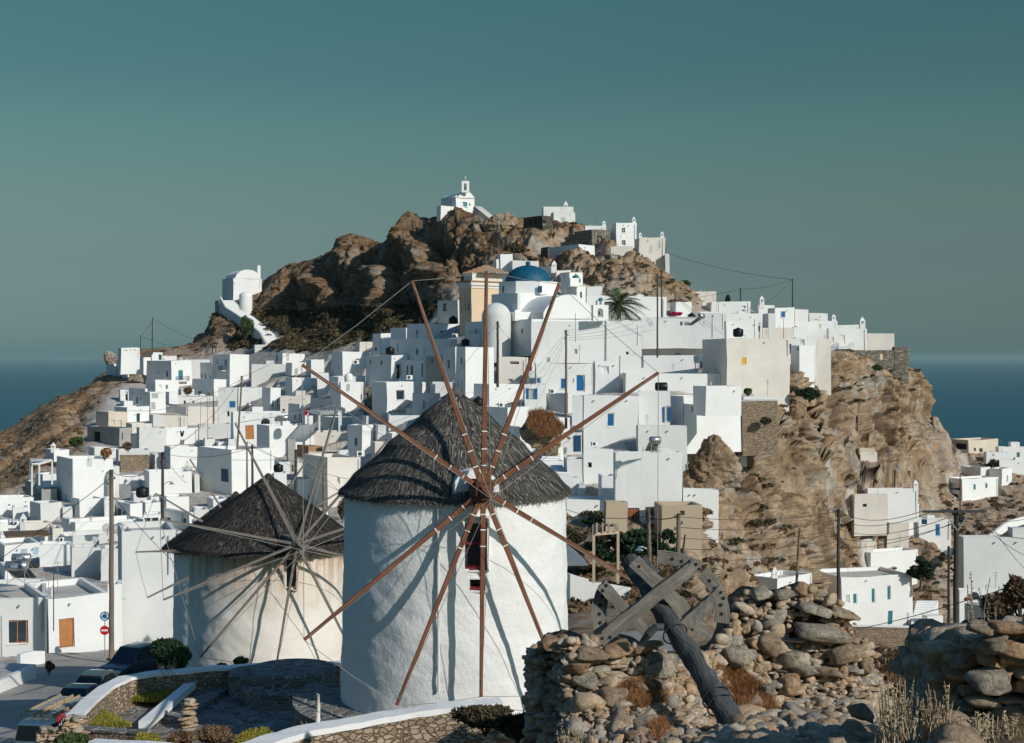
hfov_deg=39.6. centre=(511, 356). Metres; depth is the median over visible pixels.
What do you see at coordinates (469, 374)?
white house
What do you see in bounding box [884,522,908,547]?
yard wall
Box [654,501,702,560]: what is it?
house
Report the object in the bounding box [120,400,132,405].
white house
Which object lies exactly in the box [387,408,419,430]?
white house
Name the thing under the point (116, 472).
white house
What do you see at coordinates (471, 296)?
house
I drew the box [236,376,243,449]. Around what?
utility pole
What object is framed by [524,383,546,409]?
white house
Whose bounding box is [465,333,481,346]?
white house
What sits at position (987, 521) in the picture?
overhead cable
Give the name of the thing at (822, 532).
overhead cable
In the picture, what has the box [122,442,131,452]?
brown bush
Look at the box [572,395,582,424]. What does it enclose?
white house
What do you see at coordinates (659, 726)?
dry grass
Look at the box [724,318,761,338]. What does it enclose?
white house
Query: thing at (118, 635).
white house
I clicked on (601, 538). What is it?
green bush
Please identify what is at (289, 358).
white house
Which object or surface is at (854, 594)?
window
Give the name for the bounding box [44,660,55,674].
flowering bush
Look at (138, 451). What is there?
white house
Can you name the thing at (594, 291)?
white house
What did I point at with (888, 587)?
door
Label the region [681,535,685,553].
utility pole
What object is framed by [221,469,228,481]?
window
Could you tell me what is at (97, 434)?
door
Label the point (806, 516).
overhead cable
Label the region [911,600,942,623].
stairway
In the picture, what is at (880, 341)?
white house
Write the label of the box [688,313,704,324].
solar water heater
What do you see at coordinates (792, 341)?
white house
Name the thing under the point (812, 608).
rock
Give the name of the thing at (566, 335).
utility pole
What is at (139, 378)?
rock outcrop
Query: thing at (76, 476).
white house
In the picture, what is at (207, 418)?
aerial mast
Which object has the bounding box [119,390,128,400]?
white house
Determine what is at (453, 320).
water tank
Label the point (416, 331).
white house
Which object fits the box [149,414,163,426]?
white block
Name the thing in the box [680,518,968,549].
overhead cable
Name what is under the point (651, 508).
window
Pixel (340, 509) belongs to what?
green bush
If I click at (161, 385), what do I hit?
white house
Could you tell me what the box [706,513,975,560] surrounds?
overhead cable
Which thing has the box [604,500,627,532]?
house
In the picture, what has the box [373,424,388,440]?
white block
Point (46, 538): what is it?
white block
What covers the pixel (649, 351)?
white house
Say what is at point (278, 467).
water tank
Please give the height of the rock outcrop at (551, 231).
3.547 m
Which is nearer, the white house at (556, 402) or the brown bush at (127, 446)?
the white house at (556, 402)
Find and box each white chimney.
[20,513,26,530]
[87,455,92,466]
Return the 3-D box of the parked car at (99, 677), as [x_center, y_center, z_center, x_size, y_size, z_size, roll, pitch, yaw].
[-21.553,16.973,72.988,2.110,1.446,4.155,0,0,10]
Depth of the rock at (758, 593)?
27.60 m
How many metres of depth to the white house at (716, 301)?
238.12 m
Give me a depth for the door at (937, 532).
222.68 m
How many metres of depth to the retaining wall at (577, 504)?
125.09 m
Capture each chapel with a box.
[222,265,261,314]
[441,176,474,212]
[560,272,582,294]
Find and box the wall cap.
[851,624,908,627]
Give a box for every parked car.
[59,683,97,705]
[66,669,117,685]
[97,641,164,675]
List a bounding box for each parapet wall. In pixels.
[254,344,268,352]
[309,450,336,453]
[560,476,578,495]
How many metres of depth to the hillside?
232.04 m
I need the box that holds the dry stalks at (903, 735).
[874,679,969,742]
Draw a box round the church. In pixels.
[465,261,640,362]
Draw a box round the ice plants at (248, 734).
[234,726,272,742]
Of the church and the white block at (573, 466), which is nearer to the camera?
the white block at (573, 466)
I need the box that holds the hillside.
[0,207,1023,742]
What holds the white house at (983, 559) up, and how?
on the hillside
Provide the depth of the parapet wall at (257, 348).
316.26 m
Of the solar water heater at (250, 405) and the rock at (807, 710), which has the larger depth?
the solar water heater at (250, 405)
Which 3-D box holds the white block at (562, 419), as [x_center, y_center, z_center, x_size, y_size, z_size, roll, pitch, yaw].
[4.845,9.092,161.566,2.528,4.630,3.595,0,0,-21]
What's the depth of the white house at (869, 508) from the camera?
206.63 m
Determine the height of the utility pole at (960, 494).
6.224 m
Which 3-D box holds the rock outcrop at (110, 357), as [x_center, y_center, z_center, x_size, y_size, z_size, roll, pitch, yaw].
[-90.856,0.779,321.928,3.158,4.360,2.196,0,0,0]
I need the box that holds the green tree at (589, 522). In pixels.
[582,512,596,531]
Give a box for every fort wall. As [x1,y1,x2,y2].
[837,350,893,376]
[892,347,908,386]
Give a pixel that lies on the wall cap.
(897, 626)
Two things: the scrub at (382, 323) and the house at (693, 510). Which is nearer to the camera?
the house at (693, 510)
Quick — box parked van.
[12,702,73,742]
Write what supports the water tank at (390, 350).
on the hillside
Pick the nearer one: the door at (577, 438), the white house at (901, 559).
the door at (577, 438)
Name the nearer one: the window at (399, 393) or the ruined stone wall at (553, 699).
the ruined stone wall at (553, 699)
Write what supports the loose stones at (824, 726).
on the hillside
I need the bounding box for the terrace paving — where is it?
[116,694,291,742]
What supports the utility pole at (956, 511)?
on the hillside
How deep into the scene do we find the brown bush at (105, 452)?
171.74 m
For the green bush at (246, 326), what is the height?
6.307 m
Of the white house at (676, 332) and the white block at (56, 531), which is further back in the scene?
the white house at (676, 332)
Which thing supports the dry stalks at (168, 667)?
on the hillside
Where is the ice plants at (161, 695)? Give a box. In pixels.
[130,688,174,702]
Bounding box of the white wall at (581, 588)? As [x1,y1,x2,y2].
[566,573,630,600]
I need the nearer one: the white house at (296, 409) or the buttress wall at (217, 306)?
the white house at (296, 409)
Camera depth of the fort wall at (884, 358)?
236.35 m
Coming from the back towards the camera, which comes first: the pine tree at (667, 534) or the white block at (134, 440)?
the white block at (134, 440)
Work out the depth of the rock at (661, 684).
24.81 m
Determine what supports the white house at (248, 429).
on the hillside
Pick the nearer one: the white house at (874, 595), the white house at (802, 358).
the white house at (874, 595)
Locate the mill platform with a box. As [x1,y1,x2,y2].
[292,682,364,726]
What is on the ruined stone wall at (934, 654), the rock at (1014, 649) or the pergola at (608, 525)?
the rock at (1014, 649)
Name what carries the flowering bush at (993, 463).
on the hillside
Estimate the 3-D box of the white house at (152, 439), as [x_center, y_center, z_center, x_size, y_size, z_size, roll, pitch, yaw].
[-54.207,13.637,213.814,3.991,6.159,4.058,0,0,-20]
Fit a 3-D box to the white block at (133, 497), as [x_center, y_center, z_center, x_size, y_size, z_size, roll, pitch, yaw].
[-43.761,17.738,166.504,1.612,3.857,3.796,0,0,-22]
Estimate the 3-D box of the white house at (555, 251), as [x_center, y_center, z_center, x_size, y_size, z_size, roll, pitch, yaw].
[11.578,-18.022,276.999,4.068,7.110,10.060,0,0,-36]
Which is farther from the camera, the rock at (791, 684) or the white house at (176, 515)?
the white house at (176, 515)
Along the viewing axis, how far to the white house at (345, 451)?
191.70 m
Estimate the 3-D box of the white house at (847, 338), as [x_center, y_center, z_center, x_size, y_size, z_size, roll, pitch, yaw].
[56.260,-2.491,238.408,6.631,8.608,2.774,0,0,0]
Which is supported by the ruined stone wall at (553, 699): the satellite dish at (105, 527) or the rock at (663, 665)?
the rock at (663, 665)
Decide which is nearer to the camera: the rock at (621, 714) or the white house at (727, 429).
the rock at (621, 714)
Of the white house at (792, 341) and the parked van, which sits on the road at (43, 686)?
the parked van
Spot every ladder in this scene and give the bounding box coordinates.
[20,694,73,716]
[40,694,83,717]
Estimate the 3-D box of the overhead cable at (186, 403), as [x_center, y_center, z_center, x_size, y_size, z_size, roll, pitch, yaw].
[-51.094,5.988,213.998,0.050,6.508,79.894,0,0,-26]
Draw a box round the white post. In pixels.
[316,694,319,721]
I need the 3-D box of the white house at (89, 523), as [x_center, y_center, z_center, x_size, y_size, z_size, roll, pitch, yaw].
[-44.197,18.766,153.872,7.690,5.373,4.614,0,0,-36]
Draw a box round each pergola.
[29,458,52,494]
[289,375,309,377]
[307,410,341,431]
[592,522,618,583]
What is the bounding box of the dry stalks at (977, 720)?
[949,710,1021,742]
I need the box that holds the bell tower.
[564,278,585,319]
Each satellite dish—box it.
[92,536,98,547]
[102,523,108,535]
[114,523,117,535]
[647,318,652,325]
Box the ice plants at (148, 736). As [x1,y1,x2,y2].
[133,731,162,741]
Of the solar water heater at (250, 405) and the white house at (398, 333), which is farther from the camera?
the white house at (398, 333)
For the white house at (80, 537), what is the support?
on the hillside
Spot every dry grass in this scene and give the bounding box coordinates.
[612,674,673,707]
[644,713,675,740]
[714,663,780,709]
[873,646,903,689]
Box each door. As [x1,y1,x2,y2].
[59,618,73,647]
[95,432,99,442]
[178,370,182,379]
[245,425,253,438]
[396,364,399,378]
[574,435,580,451]
[576,375,583,390]
[628,508,638,521]
[871,588,874,602]
[887,586,889,599]
[888,611,891,623]
[935,524,939,535]
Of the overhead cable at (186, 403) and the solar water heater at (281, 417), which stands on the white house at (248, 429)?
the solar water heater at (281, 417)
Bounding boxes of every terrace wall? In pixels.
[59,660,340,725]
[242,697,503,742]
[436,198,453,221]
[740,400,777,455]
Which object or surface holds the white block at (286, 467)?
on the hillside
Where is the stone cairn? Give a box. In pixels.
[177,698,199,730]
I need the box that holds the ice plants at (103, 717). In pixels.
[89,709,131,727]
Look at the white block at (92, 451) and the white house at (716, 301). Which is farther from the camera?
the white house at (716, 301)
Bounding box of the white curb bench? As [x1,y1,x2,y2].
[138,682,195,728]
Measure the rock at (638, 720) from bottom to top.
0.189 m
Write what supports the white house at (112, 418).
on the hillside
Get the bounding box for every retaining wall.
[566,496,603,516]
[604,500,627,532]
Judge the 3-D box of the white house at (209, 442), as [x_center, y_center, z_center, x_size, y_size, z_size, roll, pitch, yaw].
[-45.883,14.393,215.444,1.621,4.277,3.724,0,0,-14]
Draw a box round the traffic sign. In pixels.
[100,611,108,658]
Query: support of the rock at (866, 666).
on the ruined stone wall at (553, 699)
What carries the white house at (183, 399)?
on the hillside
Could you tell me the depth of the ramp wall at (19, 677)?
80.91 m
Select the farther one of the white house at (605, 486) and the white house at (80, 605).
the white house at (605, 486)
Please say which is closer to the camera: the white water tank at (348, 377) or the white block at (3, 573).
the white block at (3, 573)
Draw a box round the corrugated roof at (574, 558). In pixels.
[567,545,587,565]
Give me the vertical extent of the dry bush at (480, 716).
0.695 m
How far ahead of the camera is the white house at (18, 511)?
165.91 m
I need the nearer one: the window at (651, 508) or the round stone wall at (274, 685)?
the round stone wall at (274, 685)
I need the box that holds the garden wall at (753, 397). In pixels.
[741,380,777,401]
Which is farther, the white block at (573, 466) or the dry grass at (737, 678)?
the white block at (573, 466)
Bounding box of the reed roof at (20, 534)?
[3,530,50,537]
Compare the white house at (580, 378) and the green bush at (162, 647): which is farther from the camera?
the white house at (580, 378)
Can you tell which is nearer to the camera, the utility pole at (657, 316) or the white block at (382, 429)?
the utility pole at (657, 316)
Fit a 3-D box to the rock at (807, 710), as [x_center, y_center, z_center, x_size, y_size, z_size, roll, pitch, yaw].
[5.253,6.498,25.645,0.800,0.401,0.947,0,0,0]
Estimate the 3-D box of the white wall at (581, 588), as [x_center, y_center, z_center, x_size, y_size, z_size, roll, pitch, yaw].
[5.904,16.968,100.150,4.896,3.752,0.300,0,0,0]
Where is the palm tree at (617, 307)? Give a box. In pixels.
[588,288,649,320]
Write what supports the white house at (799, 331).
on the hillside
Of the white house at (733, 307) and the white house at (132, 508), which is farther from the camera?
the white house at (733, 307)
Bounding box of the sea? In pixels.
[0,360,1023,445]
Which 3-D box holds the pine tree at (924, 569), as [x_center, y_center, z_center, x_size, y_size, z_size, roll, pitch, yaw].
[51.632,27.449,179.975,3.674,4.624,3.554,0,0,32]
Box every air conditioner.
[12,521,18,525]
[57,537,63,541]
[356,451,363,455]
[549,389,555,393]
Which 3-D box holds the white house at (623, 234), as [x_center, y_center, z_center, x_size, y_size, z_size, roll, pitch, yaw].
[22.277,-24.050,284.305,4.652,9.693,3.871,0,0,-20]
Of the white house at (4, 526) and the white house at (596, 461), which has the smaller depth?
the white house at (596, 461)
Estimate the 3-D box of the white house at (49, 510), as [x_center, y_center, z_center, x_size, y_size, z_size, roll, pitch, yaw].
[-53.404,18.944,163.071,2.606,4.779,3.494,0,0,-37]
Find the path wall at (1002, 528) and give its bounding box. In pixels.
[989,517,1023,534]
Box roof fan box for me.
[119,479,130,495]
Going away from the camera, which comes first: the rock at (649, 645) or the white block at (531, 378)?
the rock at (649, 645)
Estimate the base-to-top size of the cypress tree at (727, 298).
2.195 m
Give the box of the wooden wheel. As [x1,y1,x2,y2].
[591,550,741,723]
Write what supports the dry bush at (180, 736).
on the hillside
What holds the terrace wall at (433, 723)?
on the hillside
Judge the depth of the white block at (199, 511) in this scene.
152.33 m
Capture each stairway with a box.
[220,297,276,344]
[473,206,491,220]
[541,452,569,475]
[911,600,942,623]
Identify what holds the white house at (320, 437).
on the hillside
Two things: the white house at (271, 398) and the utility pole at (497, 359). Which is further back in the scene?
the white house at (271, 398)
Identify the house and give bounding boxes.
[0,485,33,514]
[0,519,19,530]
[0,537,39,561]
[0,578,48,656]
[12,505,27,518]
[23,520,51,529]
[24,561,108,653]
[25,480,36,496]
[30,500,61,521]
[39,541,70,566]
[42,486,56,500]
[45,443,68,461]
[56,447,112,501]
[61,517,73,531]
[61,530,117,543]
[70,496,103,516]
[70,544,100,576]
[71,507,142,530]
[87,425,131,445]
[96,411,126,426]
[101,544,117,580]
[102,465,119,497]
[103,496,114,515]
[106,364,115,375]
[106,472,114,497]
[107,580,122,649]
[114,360,128,377]
[114,406,149,421]
[114,500,141,518]
[116,434,149,467]
[118,348,139,374]
[118,521,175,644]
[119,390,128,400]
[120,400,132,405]
[120,455,148,471]
[120,474,144,487]
[129,357,150,375]
[129,388,147,405]
[137,427,165,451]
[143,511,160,520]
[144,392,165,413]
[144,468,191,493]
[145,372,178,391]
[146,356,191,385]
[149,352,162,360]
[163,356,176,359]
[164,415,187,427]
[164,445,196,469]
[164,508,193,528]
[166,392,177,403]
[166,406,186,414]
[166,426,197,444]
[176,388,217,403]
[187,396,217,424]
[192,379,225,395]
[197,440,273,494]
[198,417,230,439]
[200,362,213,378]
[203,437,214,445]
[213,345,248,386]
[218,387,237,423]
[228,438,236,445]
[231,404,287,445]
[238,385,261,405]
[251,361,284,386]
[257,416,313,457]
[262,387,280,410]
[273,353,304,364]
[274,471,286,485]
[280,391,310,412]
[286,362,305,375]
[287,437,295,472]
[288,403,303,421]
[293,477,308,500]
[303,453,360,506]
[310,398,330,422]
[314,428,346,445]
[316,372,329,397]
[330,376,363,413]
[331,351,368,375]
[337,448,350,455]
[347,424,372,455]
[355,342,372,351]
[364,387,371,414]
[366,355,407,386]
[372,333,390,354]
[372,368,425,415]
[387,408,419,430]
[390,328,406,338]
[390,339,456,359]
[401,360,425,381]
[407,324,459,338]
[412,393,439,414]
[426,356,443,392]
[430,382,453,396]
[437,300,459,323]
[443,347,456,382]
[455,347,493,397]
[456,265,508,335]
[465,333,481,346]
[474,383,522,405]
[481,405,528,426]
[493,259,498,268]
[497,254,512,281]
[499,357,527,383]
[508,425,536,451]
[510,260,538,270]
[523,215,552,230]
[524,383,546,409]
[531,318,641,370]
[535,345,594,394]
[539,266,551,278]
[541,247,549,258]
[542,201,572,215]
[546,393,572,412]
[550,244,594,258]
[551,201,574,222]
[551,261,569,279]
[561,431,581,455]
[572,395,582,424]
[574,229,609,247]
[582,372,638,453]
[583,448,613,484]
[584,221,605,244]
[586,286,601,295]
[586,296,627,319]
[593,361,618,393]
[598,473,612,499]
[610,217,636,247]
[610,246,632,256]
[613,447,682,523]
[619,353,698,372]
[619,364,719,392]
[628,295,666,318]
[634,232,665,269]
[636,417,686,471]
[638,390,670,424]
[641,314,715,348]
[642,349,660,354]
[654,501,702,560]
[661,348,701,354]
[665,254,669,273]
[670,395,740,453]
[683,488,718,542]
[693,370,740,415]
[695,290,715,302]
[699,298,727,313]
[699,355,701,369]
[702,330,789,410]
[705,313,726,338]
[706,301,750,313]
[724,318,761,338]
[726,311,765,320]
[738,452,746,466]
[754,557,811,589]
[756,296,774,312]
[762,313,774,338]
[762,326,793,338]
[768,307,794,327]
[789,338,795,363]
[791,345,814,387]
[792,327,806,337]
[794,337,817,379]
[795,309,808,336]
[808,313,827,320]
[808,314,837,338]
[814,339,830,394]
[820,557,912,625]
[826,317,866,350]
[837,325,858,327]
[851,483,887,535]
[865,480,918,521]
[865,537,917,584]
[867,333,893,349]
[909,504,918,537]
[917,513,950,554]
[949,475,998,500]
[951,437,997,452]
[958,577,1002,622]
[959,514,1023,614]
[961,466,989,475]
[964,602,1017,619]
[983,450,1009,463]
[989,467,1011,485]
[995,442,1023,458]
[997,457,1023,474]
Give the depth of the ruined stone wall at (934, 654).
14.50 m
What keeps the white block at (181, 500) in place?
on the hillside
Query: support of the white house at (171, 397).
on the hillside
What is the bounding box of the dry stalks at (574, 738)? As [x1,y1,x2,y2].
[556,725,595,742]
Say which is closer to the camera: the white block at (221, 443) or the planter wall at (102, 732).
the planter wall at (102, 732)
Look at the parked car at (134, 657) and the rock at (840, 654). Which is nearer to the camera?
the rock at (840, 654)
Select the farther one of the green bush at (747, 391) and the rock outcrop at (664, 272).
the rock outcrop at (664, 272)
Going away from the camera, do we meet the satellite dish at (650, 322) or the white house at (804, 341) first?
the satellite dish at (650, 322)
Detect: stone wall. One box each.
[228,658,335,710]
[521,582,896,742]
[853,627,908,650]
[888,615,1023,739]
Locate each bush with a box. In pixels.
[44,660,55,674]
[51,731,90,742]
[68,436,83,448]
[100,447,111,459]
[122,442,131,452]
[151,637,188,669]
[164,645,191,668]
[166,730,197,742]
[183,386,192,394]
[194,724,237,742]
[229,656,248,664]
[239,314,253,340]
[337,498,343,523]
[449,703,514,736]
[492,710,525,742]
[503,242,526,252]
[526,406,565,436]
[569,531,586,543]
[583,527,683,562]
[595,535,606,542]
[668,312,682,316]
[743,388,751,395]
[759,416,771,426]
[795,387,820,402]
[871,364,882,370]
[977,525,984,531]
[977,591,1016,616]
[988,459,998,467]
[1001,573,1023,616]
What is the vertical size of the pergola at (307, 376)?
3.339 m
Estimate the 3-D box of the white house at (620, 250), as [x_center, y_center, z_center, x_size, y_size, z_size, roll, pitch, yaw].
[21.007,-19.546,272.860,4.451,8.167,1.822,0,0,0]
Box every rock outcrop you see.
[104,351,116,363]
[127,374,146,383]
[481,212,519,231]
[519,417,561,455]
[545,228,556,236]
[566,257,600,271]
[566,532,620,569]
[653,268,672,278]
[676,281,695,295]
[683,469,725,496]
[687,434,742,488]
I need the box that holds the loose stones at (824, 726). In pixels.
[690,692,989,742]
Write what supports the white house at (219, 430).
on the hillside
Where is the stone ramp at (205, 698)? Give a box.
[157,687,227,723]
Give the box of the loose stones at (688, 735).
[481,714,786,742]
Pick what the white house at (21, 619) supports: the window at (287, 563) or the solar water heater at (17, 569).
the solar water heater at (17, 569)
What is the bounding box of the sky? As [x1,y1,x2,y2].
[0,0,1023,359]
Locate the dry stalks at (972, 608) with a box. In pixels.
[966,573,999,621]
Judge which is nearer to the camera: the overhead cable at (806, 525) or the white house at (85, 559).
the overhead cable at (806, 525)
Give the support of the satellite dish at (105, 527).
on the hillside
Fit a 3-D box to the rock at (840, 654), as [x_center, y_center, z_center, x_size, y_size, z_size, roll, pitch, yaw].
[6.382,5.672,27.224,0.682,0.357,0.662,0,0,0]
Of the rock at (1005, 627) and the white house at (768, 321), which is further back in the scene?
the white house at (768, 321)
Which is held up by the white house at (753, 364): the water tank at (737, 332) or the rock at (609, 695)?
the water tank at (737, 332)
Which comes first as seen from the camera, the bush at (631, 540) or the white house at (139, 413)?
the bush at (631, 540)
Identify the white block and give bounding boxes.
[0,530,9,538]
[0,561,25,578]
[36,472,56,489]
[40,535,51,540]
[49,525,62,540]
[62,504,72,517]
[88,446,117,457]
[126,423,151,433]
[130,491,146,501]
[131,433,137,447]
[140,499,160,513]
[147,494,158,500]
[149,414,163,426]
[149,453,164,468]
[159,494,188,510]
[179,389,193,394]
[186,353,209,378]
[191,506,208,518]
[192,472,199,492]
[207,495,226,508]
[215,441,227,445]
[274,460,289,473]
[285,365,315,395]
[297,460,302,476]
[303,415,312,424]
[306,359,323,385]
[322,416,351,429]
[329,376,344,387]
[352,416,361,423]
[353,376,364,381]
[362,415,375,423]
[371,441,385,456]
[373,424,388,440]
[387,432,397,439]
[527,371,534,383]
[539,443,563,459]
[539,458,563,466]
[556,416,569,431]
[564,456,583,482]
[578,482,585,495]
[670,302,691,316]
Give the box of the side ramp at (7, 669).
[0,663,29,677]
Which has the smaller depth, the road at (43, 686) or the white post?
the white post
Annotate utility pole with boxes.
[107,469,130,661]
[152,318,152,353]
[160,452,173,520]
[213,389,213,423]
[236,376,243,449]
[251,444,253,487]
[294,449,296,491]
[322,465,325,511]
[496,321,499,386]
[564,330,567,428]
[635,508,652,562]
[656,274,658,357]
[660,270,662,316]
[674,513,682,586]
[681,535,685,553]
[795,528,800,581]
[827,508,849,598]
[923,507,986,622]
[947,546,949,623]
[959,474,960,509]
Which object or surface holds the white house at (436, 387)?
on the hillside
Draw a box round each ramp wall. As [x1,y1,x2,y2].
[0,664,35,692]
[17,651,44,664]
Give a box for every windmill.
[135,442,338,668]
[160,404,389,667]
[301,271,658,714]
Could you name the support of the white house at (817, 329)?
on the hillside
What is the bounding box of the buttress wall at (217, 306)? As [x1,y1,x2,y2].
[215,300,219,313]
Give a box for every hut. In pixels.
[857,448,873,454]
[859,452,876,461]
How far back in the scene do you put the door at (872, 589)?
179.36 m
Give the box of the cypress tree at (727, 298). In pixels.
[725,294,730,301]
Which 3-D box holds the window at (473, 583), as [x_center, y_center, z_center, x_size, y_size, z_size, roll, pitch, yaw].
[-0.905,5.993,37.624,0.512,0.394,0.530,0,0,0]
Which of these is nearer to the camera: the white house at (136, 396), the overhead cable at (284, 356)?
the overhead cable at (284, 356)
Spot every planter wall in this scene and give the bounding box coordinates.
[83,725,151,740]
[88,738,169,742]
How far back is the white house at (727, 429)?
157.46 m
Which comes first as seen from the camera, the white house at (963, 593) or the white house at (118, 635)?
the white house at (118, 635)
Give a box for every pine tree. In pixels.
[651,528,675,565]
[906,556,935,591]
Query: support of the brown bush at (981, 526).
on the hillside
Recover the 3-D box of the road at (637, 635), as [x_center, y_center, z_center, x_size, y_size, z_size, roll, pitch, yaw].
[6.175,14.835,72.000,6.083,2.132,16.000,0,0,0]
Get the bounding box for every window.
[7,620,27,644]
[32,548,38,555]
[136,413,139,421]
[152,393,157,397]
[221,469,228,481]
[229,401,234,407]
[283,557,297,590]
[396,390,403,399]
[461,516,488,571]
[468,577,486,592]
[526,388,536,399]
[560,378,564,388]
[607,413,613,425]
[645,507,653,520]
[663,407,670,421]
[741,357,745,364]
[781,311,785,317]
[853,593,856,603]
[956,443,966,449]
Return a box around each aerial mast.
[53,573,53,630]
[207,397,207,439]
[424,346,424,382]
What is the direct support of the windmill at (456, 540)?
on the mill platform
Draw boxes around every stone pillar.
[35,725,62,742]
[57,714,89,733]
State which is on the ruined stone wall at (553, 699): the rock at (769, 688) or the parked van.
the rock at (769, 688)
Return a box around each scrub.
[0,210,1023,703]
[226,298,449,352]
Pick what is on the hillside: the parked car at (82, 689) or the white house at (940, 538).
the white house at (940, 538)
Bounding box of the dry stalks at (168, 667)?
[156,659,176,677]
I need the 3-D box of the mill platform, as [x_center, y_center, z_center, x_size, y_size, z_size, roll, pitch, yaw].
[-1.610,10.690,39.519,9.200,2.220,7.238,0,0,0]
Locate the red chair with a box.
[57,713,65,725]
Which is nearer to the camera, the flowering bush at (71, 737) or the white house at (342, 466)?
the flowering bush at (71, 737)
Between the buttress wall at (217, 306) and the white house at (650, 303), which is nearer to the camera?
the white house at (650, 303)
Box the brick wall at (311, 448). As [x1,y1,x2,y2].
[297,445,322,456]
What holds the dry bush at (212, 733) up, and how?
on the hillside
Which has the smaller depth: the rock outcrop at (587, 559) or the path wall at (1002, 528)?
the rock outcrop at (587, 559)
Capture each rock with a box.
[540,633,569,653]
[564,663,590,674]
[571,671,597,689]
[575,645,609,660]
[599,686,628,707]
[602,638,633,658]
[610,707,632,724]
[624,730,643,742]
[632,640,664,654]
[632,679,648,691]
[633,711,656,725]
[648,651,678,678]
[653,679,665,690]
[673,706,688,713]
[722,647,756,667]
[750,584,770,600]
[758,683,775,697]
[759,632,781,656]
[774,589,795,600]
[776,650,800,668]
[779,673,801,695]
[781,704,820,712]
[788,661,818,676]
[793,581,809,595]
[793,621,851,643]
[796,600,833,617]
[813,665,844,677]
[827,643,864,664]
[828,605,860,620]
[848,703,873,723]
[859,659,873,675]
[964,667,1011,695]
[966,618,993,635]
[969,633,1008,654]
[987,619,1023,634]
[996,640,1023,658]
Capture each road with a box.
[0,652,171,742]
[621,630,672,650]
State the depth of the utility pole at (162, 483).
123.91 m
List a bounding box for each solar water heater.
[4,561,35,583]
[11,553,38,568]
[241,403,253,410]
[277,415,288,420]
[644,436,660,452]
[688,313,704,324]
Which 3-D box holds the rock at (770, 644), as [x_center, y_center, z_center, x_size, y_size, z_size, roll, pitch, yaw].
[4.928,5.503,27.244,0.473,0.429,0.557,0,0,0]
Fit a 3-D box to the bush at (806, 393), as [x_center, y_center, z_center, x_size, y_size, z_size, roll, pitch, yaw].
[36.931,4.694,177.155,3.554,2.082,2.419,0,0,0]
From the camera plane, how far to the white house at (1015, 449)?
268.18 m
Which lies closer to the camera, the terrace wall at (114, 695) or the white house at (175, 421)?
the terrace wall at (114, 695)
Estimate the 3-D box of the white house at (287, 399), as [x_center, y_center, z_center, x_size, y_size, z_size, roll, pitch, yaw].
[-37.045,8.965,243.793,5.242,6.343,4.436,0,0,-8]
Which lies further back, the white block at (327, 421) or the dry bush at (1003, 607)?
the white block at (327, 421)
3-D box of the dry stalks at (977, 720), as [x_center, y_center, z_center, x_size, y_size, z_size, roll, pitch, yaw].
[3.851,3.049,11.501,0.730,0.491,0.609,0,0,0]
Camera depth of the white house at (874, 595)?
179.85 m
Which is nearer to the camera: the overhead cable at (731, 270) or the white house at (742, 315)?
the white house at (742, 315)
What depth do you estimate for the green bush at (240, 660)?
49.90 m
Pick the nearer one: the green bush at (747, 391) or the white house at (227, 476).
the green bush at (747, 391)
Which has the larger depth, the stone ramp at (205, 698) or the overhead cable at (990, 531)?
the overhead cable at (990, 531)
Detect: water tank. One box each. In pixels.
[136,486,150,497]
[261,419,269,423]
[273,463,284,472]
[344,373,352,381]
[386,347,395,354]
[448,316,459,323]
[461,338,469,345]
[473,396,481,405]
[655,382,667,390]
[733,328,745,336]
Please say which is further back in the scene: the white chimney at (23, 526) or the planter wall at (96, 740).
the white chimney at (23, 526)
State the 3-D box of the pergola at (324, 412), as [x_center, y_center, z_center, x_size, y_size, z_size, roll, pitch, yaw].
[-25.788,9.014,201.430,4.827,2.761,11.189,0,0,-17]
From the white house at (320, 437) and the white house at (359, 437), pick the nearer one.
the white house at (359, 437)
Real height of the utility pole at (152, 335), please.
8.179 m
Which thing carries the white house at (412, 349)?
on the hillside
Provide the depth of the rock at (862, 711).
15.38 m
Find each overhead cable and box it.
[0,479,108,558]
[114,455,185,482]
[114,498,170,559]
[130,380,239,410]
[164,379,240,452]
[243,327,327,376]
[255,448,345,478]
[568,510,646,518]
[671,254,791,279]
[680,513,927,529]
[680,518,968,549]
[682,518,945,539]
[685,511,921,520]
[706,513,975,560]
[855,589,1002,629]
[944,513,1023,521]
[951,513,1023,538]
[971,513,1023,554]
[983,513,1023,567]
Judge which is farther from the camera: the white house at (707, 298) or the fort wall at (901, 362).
the white house at (707, 298)
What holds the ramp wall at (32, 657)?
on the hillside
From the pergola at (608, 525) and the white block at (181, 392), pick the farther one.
the white block at (181, 392)
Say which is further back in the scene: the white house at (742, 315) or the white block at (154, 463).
the white house at (742, 315)
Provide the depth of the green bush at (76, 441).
185.60 m
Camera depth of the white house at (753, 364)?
177.28 m
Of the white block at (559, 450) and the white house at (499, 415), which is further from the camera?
the white house at (499, 415)
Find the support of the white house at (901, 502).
on the hillside
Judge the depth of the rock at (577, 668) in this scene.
24.46 m
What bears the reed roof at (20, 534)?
on the hillside

